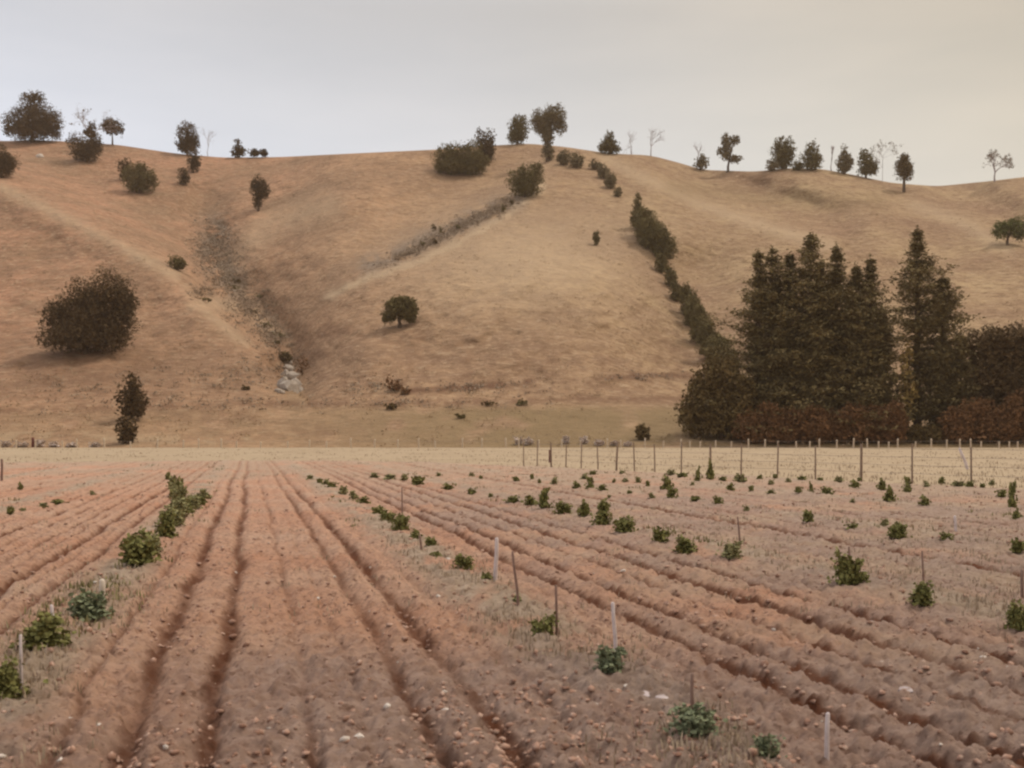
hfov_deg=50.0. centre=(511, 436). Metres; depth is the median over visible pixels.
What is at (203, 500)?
young vine
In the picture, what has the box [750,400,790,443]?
russet shrub
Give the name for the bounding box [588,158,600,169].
hedge shrub
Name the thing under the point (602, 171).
hedge shrub
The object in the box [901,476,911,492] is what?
young vine
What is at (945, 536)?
young vine
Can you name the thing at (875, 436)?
russet shrub
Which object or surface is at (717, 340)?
hedge tree
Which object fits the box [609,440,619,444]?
grey shrub
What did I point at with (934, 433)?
russet shrub
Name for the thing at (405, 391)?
shrub
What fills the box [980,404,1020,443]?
russet shrub
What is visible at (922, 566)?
wooden stake
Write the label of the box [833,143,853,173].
grove tree
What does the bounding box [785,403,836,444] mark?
russet shrub
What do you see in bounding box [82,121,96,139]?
tree
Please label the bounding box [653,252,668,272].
hedge tree
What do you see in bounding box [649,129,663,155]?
leafless tree
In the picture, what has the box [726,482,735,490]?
young vine
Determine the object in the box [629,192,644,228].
hedge tree
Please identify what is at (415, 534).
young vine
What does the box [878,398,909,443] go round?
russet shrub
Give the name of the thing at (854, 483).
young vine
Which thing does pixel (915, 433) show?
russet shrub
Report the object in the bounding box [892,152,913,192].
lollipop tree
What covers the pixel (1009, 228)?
round tree
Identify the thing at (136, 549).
young vine
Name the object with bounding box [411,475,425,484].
young vine
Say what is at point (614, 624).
wooden stake
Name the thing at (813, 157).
grove tree
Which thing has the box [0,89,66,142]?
evergreen tree
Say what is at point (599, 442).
grey shrub
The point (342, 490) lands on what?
young vine
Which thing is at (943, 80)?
sky
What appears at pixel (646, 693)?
field stone
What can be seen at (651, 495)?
young vine
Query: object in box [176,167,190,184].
evergreen shrub
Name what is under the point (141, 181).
wide bush
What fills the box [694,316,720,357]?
hedge tree
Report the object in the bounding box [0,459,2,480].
wooden stake
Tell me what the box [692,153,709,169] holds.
sparse shrub
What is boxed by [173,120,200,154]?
evergreen tree
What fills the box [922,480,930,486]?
young vine
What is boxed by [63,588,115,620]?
young vine
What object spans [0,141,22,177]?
evergreen tree
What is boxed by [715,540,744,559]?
young vine
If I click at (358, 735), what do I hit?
field stone
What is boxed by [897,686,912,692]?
field stone
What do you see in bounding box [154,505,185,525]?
young vine
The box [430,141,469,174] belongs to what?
bush clump
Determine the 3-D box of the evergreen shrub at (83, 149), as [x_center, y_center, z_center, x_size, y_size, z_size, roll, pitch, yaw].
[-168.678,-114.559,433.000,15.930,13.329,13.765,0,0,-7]
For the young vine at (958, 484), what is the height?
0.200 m
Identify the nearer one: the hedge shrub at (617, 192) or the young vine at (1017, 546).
the young vine at (1017, 546)
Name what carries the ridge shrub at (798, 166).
on the hills
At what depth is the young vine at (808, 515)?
18.45 m
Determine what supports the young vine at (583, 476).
on the field at (292, 674)
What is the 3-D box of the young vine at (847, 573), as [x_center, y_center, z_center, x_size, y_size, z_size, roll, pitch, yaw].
[3.246,1.280,10.735,0.346,0.425,0.320,0,0,-29]
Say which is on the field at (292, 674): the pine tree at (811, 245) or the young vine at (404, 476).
the young vine at (404, 476)
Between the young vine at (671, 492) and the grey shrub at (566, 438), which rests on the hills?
the grey shrub at (566, 438)
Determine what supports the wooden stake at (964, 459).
on the paddock
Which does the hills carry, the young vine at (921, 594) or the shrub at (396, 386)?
the shrub at (396, 386)
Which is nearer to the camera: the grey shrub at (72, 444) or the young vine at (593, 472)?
the young vine at (593, 472)
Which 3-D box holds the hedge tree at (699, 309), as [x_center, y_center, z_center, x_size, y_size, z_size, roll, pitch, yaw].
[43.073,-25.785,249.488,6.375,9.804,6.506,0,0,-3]
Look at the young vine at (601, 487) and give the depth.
29.56 m
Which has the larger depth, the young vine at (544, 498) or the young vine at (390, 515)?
the young vine at (544, 498)
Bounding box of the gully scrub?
[36,192,724,414]
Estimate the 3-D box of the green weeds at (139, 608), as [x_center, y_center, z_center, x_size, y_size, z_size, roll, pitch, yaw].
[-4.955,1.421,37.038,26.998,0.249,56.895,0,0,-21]
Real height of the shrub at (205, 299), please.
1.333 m
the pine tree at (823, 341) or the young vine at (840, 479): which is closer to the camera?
the young vine at (840, 479)
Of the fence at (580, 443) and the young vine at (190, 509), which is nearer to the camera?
the young vine at (190, 509)
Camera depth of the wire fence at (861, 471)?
40.11 m
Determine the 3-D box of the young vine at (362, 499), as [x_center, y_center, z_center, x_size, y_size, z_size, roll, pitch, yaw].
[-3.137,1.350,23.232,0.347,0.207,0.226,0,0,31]
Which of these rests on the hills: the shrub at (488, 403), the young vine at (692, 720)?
the shrub at (488, 403)
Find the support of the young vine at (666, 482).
on the field at (292, 674)
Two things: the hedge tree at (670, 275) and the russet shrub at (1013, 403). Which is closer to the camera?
the russet shrub at (1013, 403)
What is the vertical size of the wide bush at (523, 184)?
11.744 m
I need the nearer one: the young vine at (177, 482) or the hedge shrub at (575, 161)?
the young vine at (177, 482)
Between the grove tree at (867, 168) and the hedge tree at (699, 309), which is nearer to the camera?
the hedge tree at (699, 309)
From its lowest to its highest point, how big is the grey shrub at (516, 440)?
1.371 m
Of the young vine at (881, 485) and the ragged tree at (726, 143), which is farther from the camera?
the ragged tree at (726, 143)
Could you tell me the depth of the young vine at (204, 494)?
24.83 m
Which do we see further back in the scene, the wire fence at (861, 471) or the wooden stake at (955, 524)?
the wire fence at (861, 471)
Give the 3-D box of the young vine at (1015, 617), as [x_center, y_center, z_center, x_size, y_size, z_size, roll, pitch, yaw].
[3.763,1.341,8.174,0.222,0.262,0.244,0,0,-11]
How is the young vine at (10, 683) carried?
on the field at (292, 674)
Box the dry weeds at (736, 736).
[0,460,1023,767]
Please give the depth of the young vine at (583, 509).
19.74 m
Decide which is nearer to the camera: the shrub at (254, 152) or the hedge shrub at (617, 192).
the hedge shrub at (617, 192)
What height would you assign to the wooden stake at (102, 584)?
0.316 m
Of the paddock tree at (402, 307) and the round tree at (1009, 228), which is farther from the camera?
the round tree at (1009, 228)
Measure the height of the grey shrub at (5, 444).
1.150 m
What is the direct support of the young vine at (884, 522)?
on the field at (292, 674)
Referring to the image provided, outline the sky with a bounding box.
[0,0,1023,185]
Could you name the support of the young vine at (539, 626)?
on the field at (292, 674)
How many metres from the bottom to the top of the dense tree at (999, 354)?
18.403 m
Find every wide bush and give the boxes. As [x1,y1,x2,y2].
[120,160,159,192]
[504,160,545,196]
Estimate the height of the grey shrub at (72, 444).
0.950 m
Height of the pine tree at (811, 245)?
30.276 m
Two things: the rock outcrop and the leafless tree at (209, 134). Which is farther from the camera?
the leafless tree at (209, 134)
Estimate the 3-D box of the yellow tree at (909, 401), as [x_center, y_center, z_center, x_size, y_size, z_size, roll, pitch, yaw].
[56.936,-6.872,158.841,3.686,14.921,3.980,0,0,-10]
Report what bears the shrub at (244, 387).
on the hills
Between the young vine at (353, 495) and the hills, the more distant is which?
the hills
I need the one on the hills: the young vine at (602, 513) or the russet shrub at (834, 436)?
the russet shrub at (834, 436)
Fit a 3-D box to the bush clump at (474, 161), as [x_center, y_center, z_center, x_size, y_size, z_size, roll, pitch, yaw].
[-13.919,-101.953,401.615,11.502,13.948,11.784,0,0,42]
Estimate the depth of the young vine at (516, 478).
35.52 m
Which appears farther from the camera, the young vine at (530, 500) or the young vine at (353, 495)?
the young vine at (353, 495)
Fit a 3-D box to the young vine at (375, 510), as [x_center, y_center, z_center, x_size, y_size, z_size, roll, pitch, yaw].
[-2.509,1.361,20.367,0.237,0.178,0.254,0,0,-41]
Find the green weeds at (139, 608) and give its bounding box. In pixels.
[1,462,1012,653]
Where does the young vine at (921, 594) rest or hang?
on the field at (292, 674)
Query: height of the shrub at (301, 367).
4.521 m
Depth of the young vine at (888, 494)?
23.98 m
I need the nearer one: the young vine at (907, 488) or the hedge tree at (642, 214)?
the young vine at (907, 488)
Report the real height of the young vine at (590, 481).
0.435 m
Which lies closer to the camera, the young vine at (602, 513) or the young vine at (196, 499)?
the young vine at (602, 513)
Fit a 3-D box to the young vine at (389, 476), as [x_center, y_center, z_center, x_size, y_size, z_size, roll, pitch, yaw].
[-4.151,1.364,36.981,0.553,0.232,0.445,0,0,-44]
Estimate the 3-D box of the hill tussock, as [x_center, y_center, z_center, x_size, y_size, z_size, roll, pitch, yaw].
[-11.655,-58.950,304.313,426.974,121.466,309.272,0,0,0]
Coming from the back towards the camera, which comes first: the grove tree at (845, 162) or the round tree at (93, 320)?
the grove tree at (845, 162)
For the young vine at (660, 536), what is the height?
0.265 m
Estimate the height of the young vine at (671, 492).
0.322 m
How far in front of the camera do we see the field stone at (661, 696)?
5.96 m
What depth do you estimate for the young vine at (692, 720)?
5.12 m
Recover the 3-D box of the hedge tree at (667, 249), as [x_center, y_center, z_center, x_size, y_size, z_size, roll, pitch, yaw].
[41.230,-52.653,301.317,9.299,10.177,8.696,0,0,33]
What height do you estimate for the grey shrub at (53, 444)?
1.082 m
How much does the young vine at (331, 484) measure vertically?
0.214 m
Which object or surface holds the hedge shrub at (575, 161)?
on the hills
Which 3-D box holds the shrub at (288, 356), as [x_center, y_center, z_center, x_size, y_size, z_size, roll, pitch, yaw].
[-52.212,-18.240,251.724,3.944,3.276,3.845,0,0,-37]
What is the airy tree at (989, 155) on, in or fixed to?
on the hills
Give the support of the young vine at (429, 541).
on the field at (292, 674)
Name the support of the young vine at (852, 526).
on the field at (292, 674)
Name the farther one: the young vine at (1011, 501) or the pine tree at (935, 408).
the pine tree at (935, 408)
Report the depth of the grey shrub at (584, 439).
152.53 m
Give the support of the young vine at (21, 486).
on the field at (292, 674)
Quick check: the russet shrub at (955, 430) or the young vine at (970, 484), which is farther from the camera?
the russet shrub at (955, 430)
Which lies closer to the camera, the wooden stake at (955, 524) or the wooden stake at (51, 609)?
the wooden stake at (51, 609)
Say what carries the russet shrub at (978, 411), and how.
on the hills
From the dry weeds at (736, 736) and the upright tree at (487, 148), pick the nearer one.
the dry weeds at (736, 736)
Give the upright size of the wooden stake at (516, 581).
0.535 m
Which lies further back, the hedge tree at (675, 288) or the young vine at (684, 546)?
the hedge tree at (675, 288)
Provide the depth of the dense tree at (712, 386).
155.51 m
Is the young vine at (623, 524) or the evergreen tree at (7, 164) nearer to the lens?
the young vine at (623, 524)
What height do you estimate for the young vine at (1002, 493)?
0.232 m
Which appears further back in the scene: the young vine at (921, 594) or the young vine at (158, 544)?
the young vine at (158, 544)
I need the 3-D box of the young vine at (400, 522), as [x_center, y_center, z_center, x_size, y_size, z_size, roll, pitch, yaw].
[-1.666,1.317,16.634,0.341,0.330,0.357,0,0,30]
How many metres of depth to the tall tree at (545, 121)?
403.59 m
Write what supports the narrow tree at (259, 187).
on the hills
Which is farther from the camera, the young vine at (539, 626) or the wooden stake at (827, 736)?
the young vine at (539, 626)
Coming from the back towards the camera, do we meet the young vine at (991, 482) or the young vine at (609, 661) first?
the young vine at (991, 482)
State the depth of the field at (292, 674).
8.71 m
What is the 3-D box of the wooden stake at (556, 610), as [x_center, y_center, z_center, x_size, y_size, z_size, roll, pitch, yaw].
[0.318,1.287,7.830,0.028,0.459,0.019,0,0,0]
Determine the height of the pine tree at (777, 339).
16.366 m
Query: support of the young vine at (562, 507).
on the field at (292, 674)
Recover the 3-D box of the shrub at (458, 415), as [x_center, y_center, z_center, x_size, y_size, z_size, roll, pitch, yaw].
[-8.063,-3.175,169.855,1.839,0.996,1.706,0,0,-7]
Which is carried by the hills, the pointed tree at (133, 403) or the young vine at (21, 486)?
the pointed tree at (133, 403)
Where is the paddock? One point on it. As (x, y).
(92, 454)
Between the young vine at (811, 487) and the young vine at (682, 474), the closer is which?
the young vine at (811, 487)
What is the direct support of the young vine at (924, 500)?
on the field at (292, 674)
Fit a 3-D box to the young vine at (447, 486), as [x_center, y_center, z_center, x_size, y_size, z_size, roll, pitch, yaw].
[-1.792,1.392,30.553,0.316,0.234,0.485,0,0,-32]
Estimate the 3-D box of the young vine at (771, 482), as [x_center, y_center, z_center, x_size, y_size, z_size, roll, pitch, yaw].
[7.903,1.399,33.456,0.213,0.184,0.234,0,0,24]
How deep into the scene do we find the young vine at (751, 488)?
29.27 m
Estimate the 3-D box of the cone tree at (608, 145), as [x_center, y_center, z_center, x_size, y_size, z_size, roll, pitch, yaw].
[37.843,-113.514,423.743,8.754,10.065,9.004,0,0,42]
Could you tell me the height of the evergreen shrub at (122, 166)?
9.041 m
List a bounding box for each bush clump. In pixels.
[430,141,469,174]
[459,138,491,174]
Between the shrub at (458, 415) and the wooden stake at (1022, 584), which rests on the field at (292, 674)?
the wooden stake at (1022, 584)
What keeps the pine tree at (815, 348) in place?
on the hills
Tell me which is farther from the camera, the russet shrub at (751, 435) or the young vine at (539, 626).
the russet shrub at (751, 435)
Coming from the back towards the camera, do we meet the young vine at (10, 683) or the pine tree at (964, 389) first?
the pine tree at (964, 389)
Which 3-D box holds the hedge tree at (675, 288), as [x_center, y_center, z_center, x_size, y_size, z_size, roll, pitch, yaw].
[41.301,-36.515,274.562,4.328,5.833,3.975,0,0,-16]
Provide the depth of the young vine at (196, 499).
21.89 m
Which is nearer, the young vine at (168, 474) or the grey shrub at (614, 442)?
the young vine at (168, 474)
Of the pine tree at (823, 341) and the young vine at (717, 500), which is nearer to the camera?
the young vine at (717, 500)
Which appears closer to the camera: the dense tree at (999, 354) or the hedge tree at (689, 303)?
the dense tree at (999, 354)
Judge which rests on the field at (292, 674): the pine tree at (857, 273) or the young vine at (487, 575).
the young vine at (487, 575)
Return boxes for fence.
[0,438,1018,447]
[523,440,1023,483]
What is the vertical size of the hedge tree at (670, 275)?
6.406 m
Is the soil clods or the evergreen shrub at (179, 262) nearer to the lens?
the soil clods
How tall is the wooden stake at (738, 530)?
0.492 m
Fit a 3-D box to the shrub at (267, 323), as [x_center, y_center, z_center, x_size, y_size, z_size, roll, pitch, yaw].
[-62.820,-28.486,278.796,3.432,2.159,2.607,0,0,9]
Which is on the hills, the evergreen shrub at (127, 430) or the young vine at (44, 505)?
the evergreen shrub at (127, 430)
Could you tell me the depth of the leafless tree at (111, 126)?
450.40 m
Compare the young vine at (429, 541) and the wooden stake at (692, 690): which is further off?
the young vine at (429, 541)
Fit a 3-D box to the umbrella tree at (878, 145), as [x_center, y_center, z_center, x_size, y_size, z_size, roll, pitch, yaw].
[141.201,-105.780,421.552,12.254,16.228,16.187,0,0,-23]
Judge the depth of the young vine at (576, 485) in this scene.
31.17 m
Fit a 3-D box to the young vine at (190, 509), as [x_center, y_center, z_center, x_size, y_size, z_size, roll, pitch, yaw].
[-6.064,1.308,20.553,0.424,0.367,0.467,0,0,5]
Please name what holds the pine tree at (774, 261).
on the hills
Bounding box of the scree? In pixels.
[195,212,499,336]
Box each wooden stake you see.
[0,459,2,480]
[19,634,22,697]
[50,605,53,619]
[99,579,104,600]
[401,488,402,512]
[493,537,498,580]
[511,551,519,605]
[555,585,557,634]
[611,602,616,650]
[690,673,693,707]
[737,517,740,548]
[824,712,829,759]
[921,551,924,582]
[954,516,956,531]
[959,448,968,468]
[1020,569,1023,598]
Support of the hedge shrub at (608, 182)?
on the hills
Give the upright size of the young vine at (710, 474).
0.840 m
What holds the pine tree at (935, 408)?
on the hills
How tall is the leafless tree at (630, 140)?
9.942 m
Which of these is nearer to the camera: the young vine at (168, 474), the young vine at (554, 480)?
the young vine at (554, 480)
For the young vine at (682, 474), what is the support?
on the field at (292, 674)
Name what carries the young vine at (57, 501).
on the field at (292, 674)
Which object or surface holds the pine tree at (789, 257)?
on the hills
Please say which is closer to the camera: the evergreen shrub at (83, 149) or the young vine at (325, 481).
the young vine at (325, 481)
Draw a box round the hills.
[0,140,1023,447]
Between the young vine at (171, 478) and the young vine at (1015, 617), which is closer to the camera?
the young vine at (1015, 617)
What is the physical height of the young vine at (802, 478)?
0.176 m
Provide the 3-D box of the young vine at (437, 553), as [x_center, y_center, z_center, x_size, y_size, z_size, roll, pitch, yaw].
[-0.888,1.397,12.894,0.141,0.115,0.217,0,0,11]
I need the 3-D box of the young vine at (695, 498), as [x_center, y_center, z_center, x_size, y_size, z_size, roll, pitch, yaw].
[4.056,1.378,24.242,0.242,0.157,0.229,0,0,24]
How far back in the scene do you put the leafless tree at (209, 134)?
468.26 m
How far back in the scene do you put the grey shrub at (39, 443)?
150.04 m
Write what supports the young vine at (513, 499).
on the field at (292, 674)
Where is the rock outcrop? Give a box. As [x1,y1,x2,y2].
[274,361,303,393]
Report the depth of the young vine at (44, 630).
7.27 m
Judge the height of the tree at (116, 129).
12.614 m
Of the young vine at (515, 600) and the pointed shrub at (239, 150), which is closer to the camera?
the young vine at (515, 600)
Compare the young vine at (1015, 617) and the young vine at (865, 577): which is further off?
the young vine at (865, 577)
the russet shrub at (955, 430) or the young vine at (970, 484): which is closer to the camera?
the young vine at (970, 484)
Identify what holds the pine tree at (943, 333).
on the hills
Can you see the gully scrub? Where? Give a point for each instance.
(271, 335)
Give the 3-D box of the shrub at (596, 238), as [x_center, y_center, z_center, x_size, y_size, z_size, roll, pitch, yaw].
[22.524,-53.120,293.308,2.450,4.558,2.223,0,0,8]
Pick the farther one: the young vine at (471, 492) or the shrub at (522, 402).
the shrub at (522, 402)
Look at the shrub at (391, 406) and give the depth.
176.30 m
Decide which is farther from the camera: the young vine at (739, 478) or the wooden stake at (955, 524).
the young vine at (739, 478)
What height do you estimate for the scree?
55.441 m
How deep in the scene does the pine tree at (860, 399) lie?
156.23 m
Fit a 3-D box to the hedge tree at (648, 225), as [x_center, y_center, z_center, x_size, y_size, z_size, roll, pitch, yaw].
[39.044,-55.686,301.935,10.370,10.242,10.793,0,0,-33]
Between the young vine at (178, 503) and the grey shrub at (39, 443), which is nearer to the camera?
the young vine at (178, 503)
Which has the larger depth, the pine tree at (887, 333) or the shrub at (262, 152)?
the shrub at (262, 152)
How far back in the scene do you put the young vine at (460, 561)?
11.71 m
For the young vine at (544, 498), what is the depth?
21.91 m
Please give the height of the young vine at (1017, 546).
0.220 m
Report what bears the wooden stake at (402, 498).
on the field at (292, 674)
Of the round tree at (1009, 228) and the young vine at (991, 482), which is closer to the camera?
the young vine at (991, 482)
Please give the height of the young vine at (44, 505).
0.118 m
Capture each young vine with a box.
[0,654,47,699]
[6,506,14,514]
[8,611,76,650]
[17,481,23,489]
[39,502,48,507]
[50,499,69,504]
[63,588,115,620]
[118,525,162,565]
[142,532,166,552]
[153,508,180,537]
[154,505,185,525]
[165,472,170,479]
[166,475,175,488]
[167,481,189,501]
[168,476,182,495]
[168,497,195,516]
[186,497,202,513]
[188,494,201,509]
[195,493,207,505]
[198,488,211,498]
[321,478,329,484]
[324,481,338,486]
[338,485,347,494]
[349,490,358,499]
[356,496,370,503]
[368,472,379,477]
[371,505,383,513]
[375,508,396,520]
[382,473,396,479]
[388,512,414,530]
[400,473,408,480]
[409,529,422,538]
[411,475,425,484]
[424,536,436,546]
[429,551,441,557]
[441,482,454,489]
[451,553,475,569]
[467,488,476,494]
[481,572,492,579]
[503,495,521,502]
[512,476,519,481]
[512,593,521,602]
[521,494,535,504]
[528,611,559,636]
[535,487,553,508]
[549,476,558,483]
[551,500,573,513]
[571,480,580,488]
[576,498,592,516]
[579,473,586,478]
[584,476,593,488]
[587,470,598,474]
[589,497,610,525]
[592,644,627,673]
[595,484,607,490]
[612,514,638,532]
[648,492,655,498]
[651,526,670,541]
[660,473,673,489]
[662,702,736,737]
[665,469,675,474]
[666,486,678,497]
[669,534,697,553]
[676,472,688,477]
[690,495,700,501]
[693,466,702,480]
[705,458,714,479]
[712,495,723,503]
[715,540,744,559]
[718,476,727,480]
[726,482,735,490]
[732,473,746,482]
[748,485,753,491]
[749,733,787,758]
[768,479,774,484]
[794,486,803,493]
[797,476,806,479]
[801,509,813,521]
[807,481,814,492]
[820,486,834,494]
[827,547,864,585]
[834,475,843,482]
[843,522,858,529]
[848,479,860,487]
[855,571,870,583]
[875,478,885,489]
[880,518,888,525]
[882,484,898,501]
[882,521,912,539]
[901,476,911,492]
[906,580,936,606]
[917,494,931,504]
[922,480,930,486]
[938,476,945,484]
[938,532,954,540]
[950,480,966,486]
[963,480,975,486]
[988,479,995,485]
[994,489,1008,496]
[1003,599,1023,631]
[1007,480,1017,507]
[1009,537,1023,553]
[1010,508,1022,519]
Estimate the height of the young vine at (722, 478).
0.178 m
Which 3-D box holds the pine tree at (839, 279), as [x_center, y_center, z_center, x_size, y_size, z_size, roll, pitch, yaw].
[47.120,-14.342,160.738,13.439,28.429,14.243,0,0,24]
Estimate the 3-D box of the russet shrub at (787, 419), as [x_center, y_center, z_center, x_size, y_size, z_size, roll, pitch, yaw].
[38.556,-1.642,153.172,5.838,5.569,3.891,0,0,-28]
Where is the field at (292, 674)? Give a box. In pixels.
[0,460,1023,767]
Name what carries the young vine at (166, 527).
on the field at (292, 674)
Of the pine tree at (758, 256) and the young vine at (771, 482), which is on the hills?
the pine tree at (758, 256)
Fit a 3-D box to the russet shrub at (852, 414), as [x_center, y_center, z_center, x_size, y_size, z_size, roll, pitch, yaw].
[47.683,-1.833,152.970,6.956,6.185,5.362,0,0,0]
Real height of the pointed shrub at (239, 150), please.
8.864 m
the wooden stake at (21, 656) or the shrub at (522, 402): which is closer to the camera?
the wooden stake at (21, 656)
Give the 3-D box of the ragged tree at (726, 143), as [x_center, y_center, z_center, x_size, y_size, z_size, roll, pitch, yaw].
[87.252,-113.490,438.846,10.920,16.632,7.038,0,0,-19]
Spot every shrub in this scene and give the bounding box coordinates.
[0,440,13,446]
[13,441,28,446]
[36,439,45,446]
[48,441,60,446]
[64,130,104,161]
[66,441,78,446]
[88,441,100,446]
[112,413,138,443]
[115,157,132,179]
[165,254,187,269]
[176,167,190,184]
[186,147,201,172]
[197,297,211,301]
[229,138,246,157]
[241,385,249,389]
[247,148,259,156]
[259,149,267,156]
[259,320,271,327]
[278,350,292,362]
[297,355,310,374]
[383,403,398,409]
[385,374,404,390]
[401,387,411,394]
[454,413,465,417]
[481,399,497,405]
[513,436,522,444]
[515,398,527,404]
[522,436,533,444]
[555,148,570,164]
[562,435,569,443]
[567,150,585,167]
[579,435,588,443]
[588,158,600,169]
[592,231,600,245]
[594,439,604,445]
[596,163,609,178]
[603,170,616,188]
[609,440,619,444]
[612,187,622,195]
[634,423,650,439]
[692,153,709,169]
[731,407,765,443]
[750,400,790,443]
[765,158,779,170]
[771,406,802,442]
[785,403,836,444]
[790,159,803,170]
[815,407,850,442]
[833,401,875,443]
[864,404,894,443]
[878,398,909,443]
[906,422,924,442]
[921,425,942,443]
[936,403,974,443]
[960,396,996,442]
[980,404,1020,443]
[995,388,1023,442]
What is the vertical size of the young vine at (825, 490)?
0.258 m
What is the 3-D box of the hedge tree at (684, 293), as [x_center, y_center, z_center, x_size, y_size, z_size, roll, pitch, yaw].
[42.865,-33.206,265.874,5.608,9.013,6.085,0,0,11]
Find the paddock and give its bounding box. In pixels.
[0,447,1023,488]
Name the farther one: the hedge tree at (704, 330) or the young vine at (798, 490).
the hedge tree at (704, 330)
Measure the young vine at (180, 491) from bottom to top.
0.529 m
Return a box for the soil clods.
[0,482,1023,767]
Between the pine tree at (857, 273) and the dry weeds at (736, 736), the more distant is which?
the pine tree at (857, 273)
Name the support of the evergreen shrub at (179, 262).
on the hills
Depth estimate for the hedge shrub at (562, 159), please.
390.20 m
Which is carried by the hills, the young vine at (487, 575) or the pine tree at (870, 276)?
the pine tree at (870, 276)
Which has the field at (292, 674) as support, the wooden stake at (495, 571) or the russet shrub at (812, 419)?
the wooden stake at (495, 571)
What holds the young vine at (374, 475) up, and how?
on the field at (292, 674)
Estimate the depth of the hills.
274.31 m
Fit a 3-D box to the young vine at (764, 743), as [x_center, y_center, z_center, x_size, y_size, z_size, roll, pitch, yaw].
[1.107,1.393,4.886,0.215,0.153,0.182,0,0,42]
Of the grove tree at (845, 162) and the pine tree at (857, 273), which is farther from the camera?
the grove tree at (845, 162)
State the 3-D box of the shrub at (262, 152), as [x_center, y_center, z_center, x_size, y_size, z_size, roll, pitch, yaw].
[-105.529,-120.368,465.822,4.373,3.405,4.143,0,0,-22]
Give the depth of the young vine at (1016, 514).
19.38 m
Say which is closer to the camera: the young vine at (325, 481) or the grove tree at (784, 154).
the young vine at (325, 481)
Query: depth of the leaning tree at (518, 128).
446.50 m
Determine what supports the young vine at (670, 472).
on the field at (292, 674)
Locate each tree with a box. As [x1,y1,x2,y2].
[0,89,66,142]
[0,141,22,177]
[29,259,145,354]
[71,103,122,141]
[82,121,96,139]
[99,117,125,144]
[110,370,150,420]
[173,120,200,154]
[198,128,215,155]
[248,173,270,210]
[379,294,419,327]
[474,126,496,160]
[506,113,529,143]
[528,101,567,161]
[597,130,621,153]
[623,131,636,154]
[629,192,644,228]
[629,204,662,237]
[633,215,672,250]
[648,227,678,261]
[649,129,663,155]
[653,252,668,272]
[663,263,677,286]
[668,279,681,300]
[668,351,765,439]
[677,281,697,315]
[680,245,851,416]
[682,294,704,325]
[688,302,712,343]
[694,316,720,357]
[702,333,742,377]
[716,132,743,171]
[722,326,816,432]
[724,248,792,408]
[734,249,840,412]
[748,232,864,414]
[757,260,870,423]
[767,135,797,168]
[767,335,843,413]
[798,138,823,170]
[802,241,877,408]
[816,302,906,434]
[818,261,921,415]
[830,253,939,421]
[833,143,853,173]
[856,148,878,177]
[861,308,906,405]
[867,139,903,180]
[884,225,965,424]
[891,338,919,435]
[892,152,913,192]
[899,275,985,421]
[913,340,967,434]
[940,334,993,426]
[963,320,1023,411]
[982,149,1013,181]
[989,215,1023,244]
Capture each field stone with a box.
[353,733,363,737]
[637,690,649,696]
[655,694,668,698]
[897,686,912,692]
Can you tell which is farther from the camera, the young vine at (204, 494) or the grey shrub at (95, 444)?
the grey shrub at (95, 444)
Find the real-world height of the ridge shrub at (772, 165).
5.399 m
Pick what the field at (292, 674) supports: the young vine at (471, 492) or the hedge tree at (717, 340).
the young vine at (471, 492)
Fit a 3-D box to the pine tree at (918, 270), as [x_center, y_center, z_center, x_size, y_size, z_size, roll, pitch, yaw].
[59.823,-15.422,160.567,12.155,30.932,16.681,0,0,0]
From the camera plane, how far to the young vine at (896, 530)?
15.83 m
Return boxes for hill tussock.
[0,147,1023,446]
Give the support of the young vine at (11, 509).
on the field at (292, 674)
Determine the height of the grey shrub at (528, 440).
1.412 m
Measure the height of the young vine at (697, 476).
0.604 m
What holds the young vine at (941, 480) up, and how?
on the paddock
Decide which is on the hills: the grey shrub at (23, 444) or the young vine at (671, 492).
the grey shrub at (23, 444)
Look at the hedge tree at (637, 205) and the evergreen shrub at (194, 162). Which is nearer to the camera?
the hedge tree at (637, 205)
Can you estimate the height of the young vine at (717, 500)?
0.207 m

